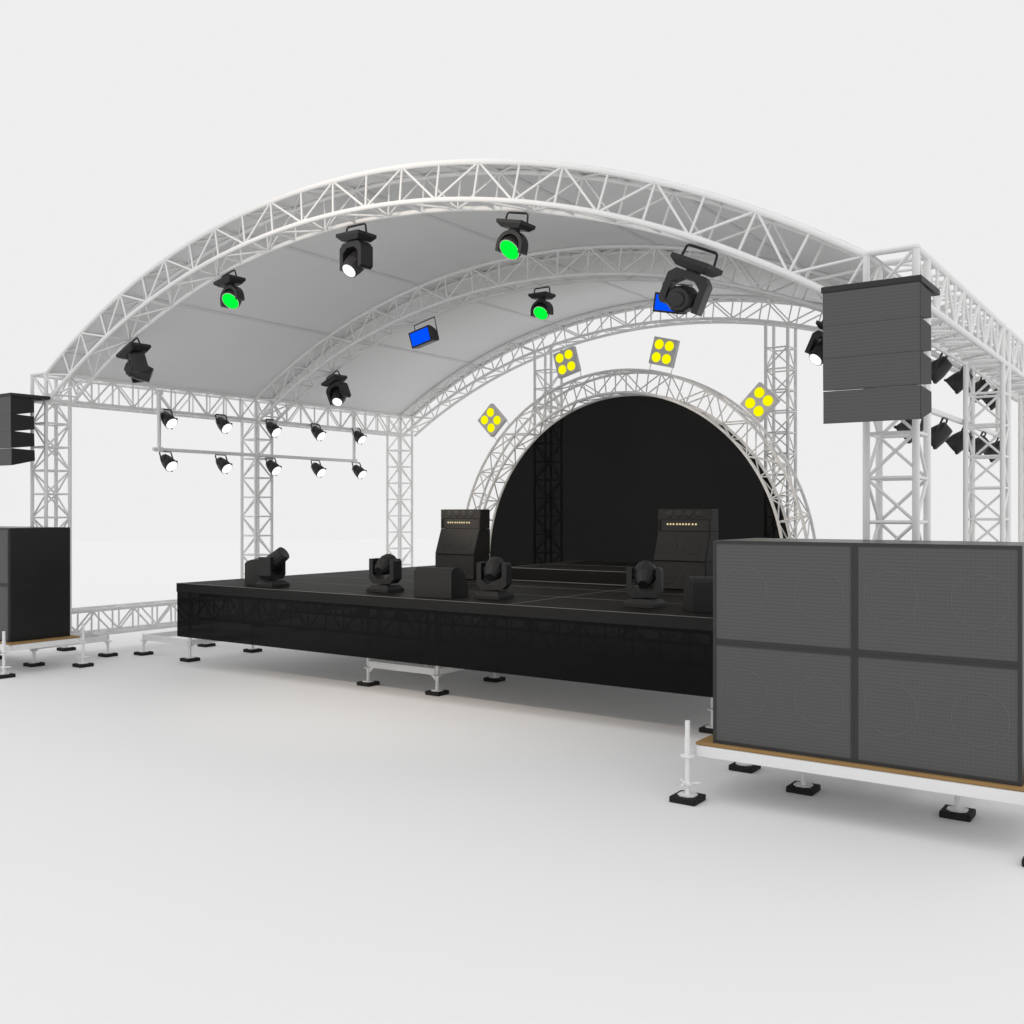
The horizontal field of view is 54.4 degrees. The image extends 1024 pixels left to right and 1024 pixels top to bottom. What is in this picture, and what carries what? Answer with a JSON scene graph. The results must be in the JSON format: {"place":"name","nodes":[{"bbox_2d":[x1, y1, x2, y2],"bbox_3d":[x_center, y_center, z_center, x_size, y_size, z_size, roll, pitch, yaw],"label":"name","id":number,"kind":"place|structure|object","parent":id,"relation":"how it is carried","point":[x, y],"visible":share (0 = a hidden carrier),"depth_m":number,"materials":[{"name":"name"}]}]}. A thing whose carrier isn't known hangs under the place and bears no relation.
{"place":"outdoors","nodes":[
{"label":"outdoors","id":0,"kind":"place"},
{"bbox_2d":[265,419,281,437],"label":"par lamp","id":1,"kind":"object","parent":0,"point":[273,429],"visible":1,"depth_m":19.27,"materials":[{"name":"black metal"}]},
{"bbox_2d":[0,539,1023,1023],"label":"ground","id":2,"kind":"structure","parent":0,"point":[226,833],"depth_m":6.76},
{"bbox_2d":[0,623,93,678],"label":"speaker platform","id":3,"kind":"structure","parent":2,"relation":"on","point":[5,646],"depth_m":14.57,"materials":[{"name":"white metal"}]},
{"bbox_2d":[0,582,69,641],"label":"subwoofer","id":4,"kind":"object","parent":3,"relation":"on","point":[34,611],"visible":0.98,"depth_m":14.61,"materials":[{"name":"grey"}]},
{"bbox_2d":[0,527,69,584],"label":"subwoofer","id":5,"kind":"object","parent":4,"relation":"on","point":[32,555],"visible":1,"depth_m":14.62,"materials":[{"name":"grey"}]},
{"bbox_2d":[0,630,117,666],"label":"levelling base","id":6,"kind":"object","parent":2,"relation":"on","point":[93,639],"visible":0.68,"depth_m":16.03,"materials":[{"name":"white metal"}]},
{"bbox_2d":[30,371,71,633],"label":"truss tower","id":7,"kind":"structure","parent":6,"relation":"on","point":[55,402],"depth_m":15.97,"materials":[{"name":"white metal"}]},
{"bbox_2d":[0,393,49,400],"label":"array bumper","id":8,"kind":"object","parent":7,"relation":"attached to","point":[33,397],"visible":0.64,"depth_m":15.29,"materials":[{"name":"black metal"}]},
{"bbox_2d":[0,396,33,414],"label":"line array speaker","id":9,"kind":"object","parent":8,"relation":"hanging from","point":[12,405],"visible":0.88,"depth_m":15.19},
{"bbox_2d":[0,414,33,431],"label":"line array speaker","id":10,"kind":"object","parent":9,"relation":"hanging from","point":[12,422],"visible":0.88,"depth_m":15.20},
{"bbox_2d":[0,431,34,448],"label":"line array speaker","id":11,"kind":"object","parent":10,"relation":"hanging from","point":[12,439],"visible":0.94,"depth_m":15.20},
{"bbox_2d":[0,448,34,465],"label":"line array speaker","id":12,"kind":"object","parent":11,"relation":"hanging from","point":[11,456],"visible":1,"depth_m":15.20},
{"bbox_2d":[71,599,176,637],"bbox_3d":[-6.192,1.819,17.714,0.459,0.459,3.847,0,0,35],"label":"base truss","id":13,"kind":"object","parent":6,"relation":"on","point":[119,628],"visible":0.42,"depth_m":17.05,"materials":[{"name":"white metal"}]},
{"bbox_2d":[134,630,261,661],"bbox_3d":[-5.189,2.166,16.488,1.424,0.345,1.474,0,0,35],"label":"levelling base","id":14,"kind":"object","parent":2,"relation":"on","point":[165,637],"visible":0.63,"depth_m":16.13,"materials":[{"name":"white metal"}]},
{"bbox_2d":[357,659,504,695],"bbox_3d":[-1.093,2.166,13.621,1.424,0.345,1.474,0,0,35],"label":"levelling base","id":15,"kind":"object","parent":2,"relation":"on","point":[435,673],"visible":0.66,"depth_m":13.09,"materials":[{"name":"white metal"}]},
{"bbox_2d":[176,565,712,699],"bbox_3d":[0.806,1.702,15.258,10.081,1.272,7.180,0,0,35],"label":"stage","id":16,"kind":"object","parent":2,"relation":"on","point":[599,634],"visible":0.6,"depth_m":12.02,"materials":[{"name":"black wood"}]},
{"bbox_2d":[245,558,281,584],"bbox_3d":[-3.680,0.878,14.759,0.461,0.375,0.530,0,0,-5],"label":"wedge monitor","id":17,"kind":"object","parent":16,"relation":"on","point":[252,577],"visible":0.34,"depth_m":14.48,"materials":[{"name":"grey plastic"}]},
{"bbox_2d":[255,547,289,587],"bbox_3d":[-3.397,0.782,14.209,0.439,0.564,0.414,0,0,35],"label":"moving head","id":18,"kind":"object","parent":16,"relation":"on","point":[272,567],"visible":1,"depth_m":14.10},
{"bbox_2d":[366,554,403,592],"bbox_3d":[-1.694,0.811,13.338,0.414,0.506,0.374,0,0,35],"label":"moving head","id":19,"kind":"object","parent":16,"relation":"on","point":[386,564],"visible":1,"depth_m":13.24},
{"bbox_2d":[414,567,467,598],"bbox_3d":[-0.893,0.878,12.570,0.530,0.375,0.461,0,0,25],"label":"wedge monitor","id":20,"kind":"object","parent":16,"relation":"on","point":[438,582],"visible":1,"depth_m":12.38,"materials":[{"name":"grey plastic"}]},
{"bbox_2d":[435,554,489,579],"bbox_3d":[-0.801,0.871,16.008,0.790,0.388,0.434,0,0,35],"label":"speaker cabinet","id":21,"kind":"object","parent":16,"relation":"on","point":[466,564],"visible":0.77,"depth_m":15.77,"materials":[{"name":"black"}]},
{"bbox_2d":[435,528,489,554],"bbox_3d":[-0.800,0.472,16.010,0.790,0.405,0.429,0,0,35],"label":"slanted cabinet","id":22,"kind":"object","parent":21,"relation":"on","point":[465,541],"visible":1,"depth_m":15.86,"materials":[{"name":"black"}]},
{"bbox_2d":[441,509,489,528],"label":"amplifier head","id":23,"kind":"object","parent":22,"relation":"on","point":[465,518],"visible":1,"depth_m":15.93},
{"bbox_2d":[474,557,513,599],"bbox_3d":[-0.218,0.809,12.307,0.430,0.511,0.367,0,0,35],"label":"moving head","id":24,"kind":"object","parent":16,"relation":"on","point":[492,569],"visible":1,"depth_m":12.21},
{"bbox_2d":[512,561,653,585],"bbox_3d":[1.549,0.966,15.966,2.446,0.200,2.446,0,0,35],"label":"stage riser","id":25,"kind":"object","parent":16,"relation":"on","point":[597,572],"visible":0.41,"depth_m":15.19,"materials":[{"name":"grey metal"}]},
{"bbox_2d":[623,560,666,608],"bbox_3d":[1.503,0.806,11.226,0.435,0.517,0.362,0,0,35],"label":"moving head","id":26,"kind":"object","parent":16,"relation":"on","point":[644,574],"visible":1,"depth_m":11.13},
{"bbox_2d":[654,560,712,589],"bbox_3d":[2.412,0.871,13.831,0.790,0.388,0.434,0,0,35],"label":"speaker cabinet","id":27,"kind":"object","parent":16,"relation":"on","point":[676,574],"visible":0.72,"depth_m":13.65,"materials":[{"name":"black"}]},
{"bbox_2d":[654,531,718,561],"bbox_3d":[2.413,0.472,13.834,0.790,0.405,0.429,0,0,35],"label":"slanted cabinet","id":28,"kind":"object","parent":27,"relation":"on","point":[694,546],"visible":1,"depth_m":13.70,"materials":[{"name":"black"}]},
{"bbox_2d":[658,509,717,531],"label":"amplifier head","id":29,"kind":"object","parent":28,"relation":"on","point":[705,520],"visible":0.99,"depth_m":13.76},
{"bbox_2d":[683,576,712,611],"bbox_3d":[2.170,0.878,10.837,0.530,0.375,0.461,0,0,-3],"label":"wedge monitor","id":30,"kind":"object","parent":16,"relation":"on","point":[698,594],"visible":0.53,"depth_m":10.61,"materials":[{"name":"grey plastic"}]},
{"bbox_2d":[533,347,562,436],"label":"truss tower","id":31,"kind":"structure","parent":2,"relation":"on","point":[545,387],"depth_m":20.47,"materials":[{"name":"white metal"}]},
{"bbox_2d":[699,700,712,733],"bbox_3d":[2.986,2.166,10.764,1.424,0.345,1.474,0,0,35],"label":"levelling base","id":32,"kind":"object","parent":2,"relation":"on","point":[707,728],"visible":0.16,"depth_m":10.56,"materials":[{"name":"white metal"}]},
{"bbox_2d":[764,323,796,538],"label":"truss tower","id":33,"kind":"structure","parent":2,"relation":"on","point":[787,391],"depth_m":17.64,"materials":[{"name":"white metal"}]},
{"bbox_2d":[669,720,1023,866],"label":"speaker platform","id":34,"kind":"structure","parent":2,"relation":"on","point":[748,760],"depth_m":7.48,"materials":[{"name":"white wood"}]},
{"bbox_2d":[713,642,853,762],"bbox_3d":[2.365,1.463,8.148,1.127,0.821,0.947,0,0,35],"label":"subwoofer","id":35,"kind":"object","parent":34,"relation":"on","point":[798,701],"visible":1,"depth_m":7.74,"materials":[{"name":"grey"}]},
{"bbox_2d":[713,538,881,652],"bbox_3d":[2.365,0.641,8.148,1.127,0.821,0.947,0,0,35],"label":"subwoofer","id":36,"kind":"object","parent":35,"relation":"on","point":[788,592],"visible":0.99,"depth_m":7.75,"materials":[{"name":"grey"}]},
{"bbox_2d":[854,653,1023,786],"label":"subwoofer","id":37,"kind":"object","parent":34,"relation":"on","point":[961,719],"visible":1,"depth_m":7.09,"materials":[{"name":"grey"}]},
{"bbox_2d":[854,540,1023,665],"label":"subwoofer","id":38,"kind":"object","parent":37,"relation":"on","point":[963,601],"visible":1,"depth_m":7.10,"materials":[{"name":"grey"}]},
{"bbox_2d":[786,772,975,821],"bbox_3d":[3.288,2.152,8.502,1.424,0.372,1.464,0,0,35],"label":"levelling base","id":39,"kind":"object","parent":2,"relation":"on","point":[956,811],"visible":0.13,"depth_m":7.68,"materials":[{"name":"black rubber"}]},
{"bbox_2d":[863,243,930,540],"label":"truss tower","id":40,"kind":"structure","parent":39,"relation":"on","point":[919,253],"depth_m":8.43,"materials":[{"name":"white metal"}]},
{"bbox_2d":[821,274,939,295],"bbox_3d":[2.982,-1.772,8.051,0.769,0.072,0.634,0,0,35],"label":"array bumper","id":41,"kind":"object","parent":40,"relation":"attached to","point":[932,289],"visible":0.34,"depth_m":7.80,"materials":[{"name":"black metal"}]},
{"bbox_2d":[823,282,930,326],"bbox_3d":[2.910,-1.624,7.949,0.745,0.264,0.372,0,0,35],"label":"line array speaker","id":42,"kind":"object","parent":41,"relation":"hanging from","point":[899,301],"visible":0.94,"depth_m":7.78},
{"bbox_2d":[823,316,930,358],"bbox_3d":[2.911,-1.362,7.950,0.745,0.259,0.372,0,0,35],"label":"line array speaker","id":43,"kind":"object","parent":42,"relation":"hanging from","point":[883,336],"visible":0.94,"depth_m":7.78},
{"bbox_2d":[823,351,930,390],"bbox_3d":[2.913,-1.103,7.953,0.745,0.255,0.372,0,0,35],"label":"line array speaker","id":44,"kind":"object","parent":43,"relation":"hanging from","point":[909,368],"visible":1,"depth_m":7.78},
{"bbox_2d":[823,385,931,423],"bbox_3d":[2.917,-0.840,7.958,0.745,0.258,0.372,0,0,35],"label":"line array speaker","id":45,"kind":"object","parent":44,"relation":"hanging from","point":[885,404],"visible":1,"depth_m":7.79},
{"bbox_2d":[883,256,1004,365],"bbox_3d":[4.497,-1.982,10.230,0.459,0.479,3.847,0,0,35],"label":"roof side truss","id":46,"kind":"object","parent":40,"relation":"attached to","point":[947,321],"visible":0.73,"depth_m":10.19,"materials":[{"name":"white metal"}]},
{"bbox_2d":[931,352,952,383],"bbox_3d":[4.813,-1.628,11.268,0.324,0.367,0.267,0,0,35],"label":"par lamp","id":47,"kind":"object","parent":46,"relation":"attached to","point":[941,366],"visible":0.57,"depth_m":11.17,"materials":[{"name":"black plastic"}]},
{"bbox_2d":[931,379,999,437],"bbox_3d":[5.476,-1.585,12.088,0.120,1.073,4.985,0,0,35],"label":"lamp bar","id":48,"kind":"object","parent":46,"relation":"hanging from","point":[941,414],"visible":0.14,"depth_m":13.12,"materials":[{"name":"white metal"}]},
{"bbox_2d":[894,418,922,443],"bbox_3d":[4.130,-0.885,10.294,0.324,0.367,0.267,0,0,35],"label":"par lamp","id":49,"kind":"object","parent":48,"relation":"attached to","point":[901,426],"visible":0.34,"depth_m":10.23,"materials":[{"name":"black plastic"}]},
{"bbox_2d":[931,417,952,449],"bbox_3d":[4.813,-0.885,11.268,0.324,0.367,0.267,0,0,35],"label":"par lamp","id":50,"kind":"object","parent":48,"relation":"attached to","point":[941,431],"visible":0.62,"depth_m":11.17,"materials":[{"name":"black plastic"}]},
{"bbox_2d":[945,427,972,454],"bbox_3d":[5.495,-0.885,12.243,0.324,0.367,0.267,0,0,35],"label":"par lamp","id":51,"kind":"object","parent":48,"relation":"hanging from","point":[954,442],"visible":0.68,"depth_m":12.17,"materials":[{"name":"black plastic"}]},
{"bbox_2d":[969,431,988,454],"bbox_3d":[6.178,-0.885,13.218,0.324,0.367,0.267,0,0,35],"label":"par lamp","id":52,"kind":"object","parent":48,"relation":"attached to","point":[979,443],"visible":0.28,"depth_m":13.12,"materials":[{"name":"black plastic"}]},
{"bbox_2d":[981,386,998,409],"bbox_3d":[6.860,-1.628,14.193,0.324,0.367,0.267,0,0,35],"label":"par lamp","id":53,"kind":"object","parent":48,"relation":"attached to","point":[986,401],"visible":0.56,"depth_m":14.13,"materials":[{"name":"black plastic"}]},
{"bbox_2d":[983,437,999,461],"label":"par lamp","id":54,"kind":"object","parent":48,"relation":"attached to","point":[989,450],"visible":0.41,"depth_m":14.10,"materials":[{"name":"black plastic"}]},
{"bbox_2d":[0,0,1023,541],"label":"sky","id":55,"kind":"structure","parent":0,"point":[131,130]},
{"bbox_2d":[490,396,787,565],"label":"backdrop","id":56,"kind":"structure","parent":0,"point":[605,480],"depth_m":18.22,"materials":[{"name":"black fabric"}]},
{"bbox_2d":[466,368,815,545],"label":"half round arch","id":57,"kind":"structure","parent":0,"point":[713,420],"depth_m":17.47,"materials":[{"name":"white metal"}]},
{"bbox_2d":[478,404,508,440],"bbox_3d":[-0.351,-1.742,19.337,0.456,0.588,0.124,-50,-26,24],"label":"blinder light","id":58,"kind":"object","parent":57,"relation":"attached to","point":[492,420],"visible":1,"depth_m":19.30,"materials":[{"name":"yellow metal"}]},
{"bbox_2d":[553,346,581,383],"bbox_3d":[1.025,-2.706,18.373,0.456,0.588,0.124,-18,-10,34],"label":"blinder light","id":59,"kind":"object","parent":57,"relation":"attached to","point":[566,361],"visible":1,"depth_m":18.32,"materials":[{"name":"yellow metal"}]},
{"bbox_2d":[649,336,679,373],"bbox_3d":[2.622,-2.715,17.255,0.456,0.588,0.124,18,10,34],"label":"blinder light","id":60,"kind":"object","parent":57,"relation":"attached to","point":[664,351],"visible":1,"depth_m":17.19,"materials":[{"name":"yellow metal"}]},
{"bbox_2d":[738,382,780,426],"bbox_3d":[4.017,-1.751,16.278,0.456,0.588,0.124,50,26,24],"label":"blinder light","id":61,"kind":"object","parent":57,"relation":"attached to","point":[759,402],"visible":1,"depth_m":16.21,"materials":[{"name":"yellow metal"}]},
{"bbox_3d":[-4.982,2.152,19.442,1.424,0.372,1.464,0,0,35],"label":"levelling base","id":62,"kind":"object","parent":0,"visible":0},
{"bbox_2d":[240,397,272,578],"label":"truss tower","id":63,"kind":"structure","parent":62,"relation":"on","point":[257,492],"depth_m":19.37,"materials":[{"name":"white metal"}]},
{"bbox_2d":[58,378,256,421],"bbox_3d":[-6.192,-1.982,17.714,0.459,0.479,3.847,0,0,35],"label":"roof side truss","id":64,"kind":"object","parent":63,"relation":"attached to","point":[133,408],"visible":0.88,"depth_m":17.56,"materials":[{"name":"white metal"}]},
{"bbox_2d":[215,414,232,433],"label":"par lamp","id":65,"kind":"object","parent":64,"relation":"attached to","point":[224,425],"visible":1,"depth_m":18.30,"materials":[{"name":"black plastic"}]},
{"bbox_2d":[152,390,356,462],"bbox_3d":[-4.780,-1.585,19.269,0.120,1.073,4.985,0,0,35],"label":"lamp bar","id":66,"kind":"object","parent":64,"relation":"hanging from","point":[158,411],"visible":1,"depth_m":18.65,"materials":[{"name":"white metal"}]},
{"bbox_2d":[159,452,177,471],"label":"par lamp","id":67,"kind":"object","parent":66,"relation":"attached to","point":[169,463],"visible":1,"depth_m":17.32,"materials":[{"name":"black plastic"}]},
{"bbox_2d":[160,408,177,428],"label":"par lamp","id":68,"kind":"object","parent":66,"relation":"attached to","point":[169,420],"visible":1,"depth_m":17.32,"materials":[{"name":"black plastic"}]},
{"bbox_2d":[215,455,232,473],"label":"par lamp","id":69,"kind":"object","parent":66,"relation":"attached to","point":[224,466],"visible":1,"depth_m":18.30,"materials":[{"name":"black plastic"}]},
{"bbox_2d":[265,457,281,475],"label":"par lamp","id":70,"kind":"object","parent":66,"relation":"hanging from","point":[274,468],"visible":1,"depth_m":19.27,"materials":[{"name":"black plastic"}]},
{"bbox_2d":[310,460,325,477],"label":"par lamp","id":71,"kind":"object","parent":66,"relation":"attached to","point":[318,470],"visible":1,"depth_m":20.24,"materials":[{"name":"black plastic"}]},
{"bbox_2d":[352,462,366,478],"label":"par lamp","id":72,"kind":"object","parent":66,"relation":"attached to","point":[359,472],"visible":1,"depth_m":21.22,"materials":[{"name":"black metal"}]},
{"bbox_2d":[352,428,366,444],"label":"par lamp","id":73,"kind":"object","parent":66,"relation":"attached to","point":[359,437],"visible":1,"depth_m":21.21,"materials":[{"name":"black metal"}]},
{"bbox_2d":[51,158,1019,415],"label":"stage roof","id":74,"kind":"structure","parent":63,"relation":"on","point":[303,296],"depth_m":16.09,"materials":[{"name":"white fabric"}]},
{"bbox_2d":[45,159,877,403],"bbox_3d":[-2.057,-2.883,12.244,12.677,2.316,0.458,0,0,35],"label":"arch truss","id":75,"kind":"object","parent":74,"relation":"attached to","point":[669,189],"visible":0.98,"depth_m":11.26,"materials":[{"name":"white metal"}]},
{"bbox_2d":[116,337,153,382],"bbox_3d":[-5.656,-2.259,15.014,0.464,0.692,0.403,-29,-16,32],"label":"moving head","id":76,"kind":"object","parent":75,"relation":"hanging from","point":[137,369],"visible":1,"depth_m":14.88},
{"bbox_2d":[213,270,245,308],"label":"moving head","id":77,"kind":"object","parent":75,"relation":"hanging from","point":[232,296],"visible":1,"depth_m":13.71},
{"bbox_2d":[336,223,376,277],"bbox_3d":[-1.945,-3.247,12.405,0.403,0.669,0.373,0,0,35],"label":"moving head","id":78,"kind":"object","parent":75,"relation":"hanging from","point":[356,253],"visible":1,"depth_m":12.31},
{"bbox_2d":[495,212,535,259],"bbox_3d":[0.024,-3.063,11.039,0.352,0.516,0.301,15,9,34],"label":"moving head","id":79,"kind":"object","parent":75,"relation":"hanging from","point":[512,242],"visible":1,"depth_m":10.97},
{"bbox_2d":[658,244,722,316],"bbox_3d":[1.752,-2.282,9.812,0.465,0.668,0.434,29,16,32],"label":"moving head","id":80,"kind":"object","parent":75,"relation":"hanging from","point":[680,298],"visible":1,"depth_m":9.71},
{"bbox_2d":[256,244,961,423],"bbox_3d":[0.363,-2.883,15.700,12.677,2.316,0.458,0,0,35],"label":"arch truss","id":81,"kind":"object","parent":74,"relation":"attached to","point":[642,275],"visible":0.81,"depth_m":15.95,"materials":[{"name":"white metal"}]},
{"bbox_2d":[321,370,350,405],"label":"moving head","id":82,"kind":"object","parent":81,"relation":"hanging from","point":[337,391],"visible":1,"depth_m":18.37},
{"bbox_2d":[408,317,438,348],"bbox_3d":[-1.532,-3.089,17.165,0.490,0.456,0.244,-15,-9,34],"label":"wash panel","id":83,"kind":"object","parent":81,"relation":"hanging from","point":[423,336],"visible":1,"depth_m":17.07,"materials":[{"name":"blue plastic"}]},
{"bbox_2d":[528,286,555,319],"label":"moving head","id":84,"kind":"object","parent":81,"relation":"hanging from","point":[541,308],"visible":1,"depth_m":15.80},
{"bbox_2d":[653,282,692,313],"bbox_3d":[2.324,-3.106,14.464,0.490,0.456,0.244,15,8,34],"label":"wash panel","id":85,"kind":"object","parent":81,"relation":"hanging from","point":[658,306],"visible":0.47,"depth_m":14.46,"materials":[{"name":"blue plastic"}]},
{"bbox_2d":[805,320,822,365],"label":"moving head","id":86,"kind":"object","parent":81,"relation":"hanging from","point":[814,349],"visible":0.52,"depth_m":13.24},
{"bbox_2d":[400,295,1017,436],"bbox_3d":[2.765,-2.883,19.130,12.677,2.316,0.458,0,0,35],"label":"arch truss","id":87,"kind":"object","parent":74,"relation":"attached to","point":[754,300],"visible":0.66,"depth_m":19.94,"materials":[{"name":"white metal"}]},
{"bbox_3d":[-2.580,2.152,22.872,1.424,0.372,1.464,0,0,35],"label":"levelling base","id":88,"kind":"object","parent":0,"visible":0},
{"bbox_2d":[386,415,412,567],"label":"truss tower","id":89,"kind":"structure","parent":88,"relation":"on","point":[399,502],"depth_m":22.80,"materials":[{"name":"white metal"}]},
{"bbox_2d":[260,402,400,435],"bbox_3d":[-3.781,-1.982,21.157,0.459,0.479,3.817,0,0,35],"label":"roof side truss","id":90,"kind":"object","parent":89,"relation":"attached to","point":[301,406],"visible":0.88,"depth_m":21.04,"materials":[{"name":"white metal"}]},
{"bbox_2d":[311,423,325,440],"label":"par lamp","id":91,"kind":"object","parent":90,"relation":"attached to","point":[318,433],"visible":1,"depth_m":20.25,"materials":[{"name":"black metal"}]},
{"bbox_3d":[5.707,2.152,11.957,1.424,0.372,1.464,0,0,35],"label":"levelling base","id":92,"kind":"object","parent":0,"visible":0},
{"bbox_2d":[963,323,1010,541],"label":"truss tower","id":93,"kind":"structure","parent":92,"relation":"on","point":[1003,455],"depth_m":11.89,"materials":[{"name":"white metal"}]},
{"bbox_2d":[944,366,972,393],"bbox_3d":[5.495,-1.628,12.243,0.324,0.367,0.267,0,0,35],"label":"par lamp","id":94,"kind":"object","parent":93,"relation":"attached to","point":[954,381],"visible":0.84,"depth_m":12.17,"materials":[{"name":"black metal"}]},
{"bbox_3d":[8.109,2.152,15.388,1.424,0.372,1.464,0,0,35],"label":"levelling base","id":95,"kind":"object","parent":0,"visible":0},
{"bbox_2d":[1018,377,1023,541],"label":"truss tower","id":96,"kind":"structure","parent":95,"relation":"on","point":[1021,470],"depth_m":15.32,"materials":[{"name":"white metal"}]},
{"bbox_2d":[975,329,1023,398],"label":"roof side truss","id":97,"kind":"object","parent":96,"relation":"attached to","point":[1017,386],"visible":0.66,"depth_m":12.80,"materials":[{"name":"white metal"}]},
{"bbox_2d":[969,377,990,402],"bbox_3d":[6.178,-1.628,13.218,0.324,0.367,0.267,0,0,35],"label":"par lamp","id":98,"kind":"object","parent":97,"relation":"attached to","point":[980,383],"visible":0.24,"depth_m":13.12,"materials":[{"name":"black metal"}]}
]}

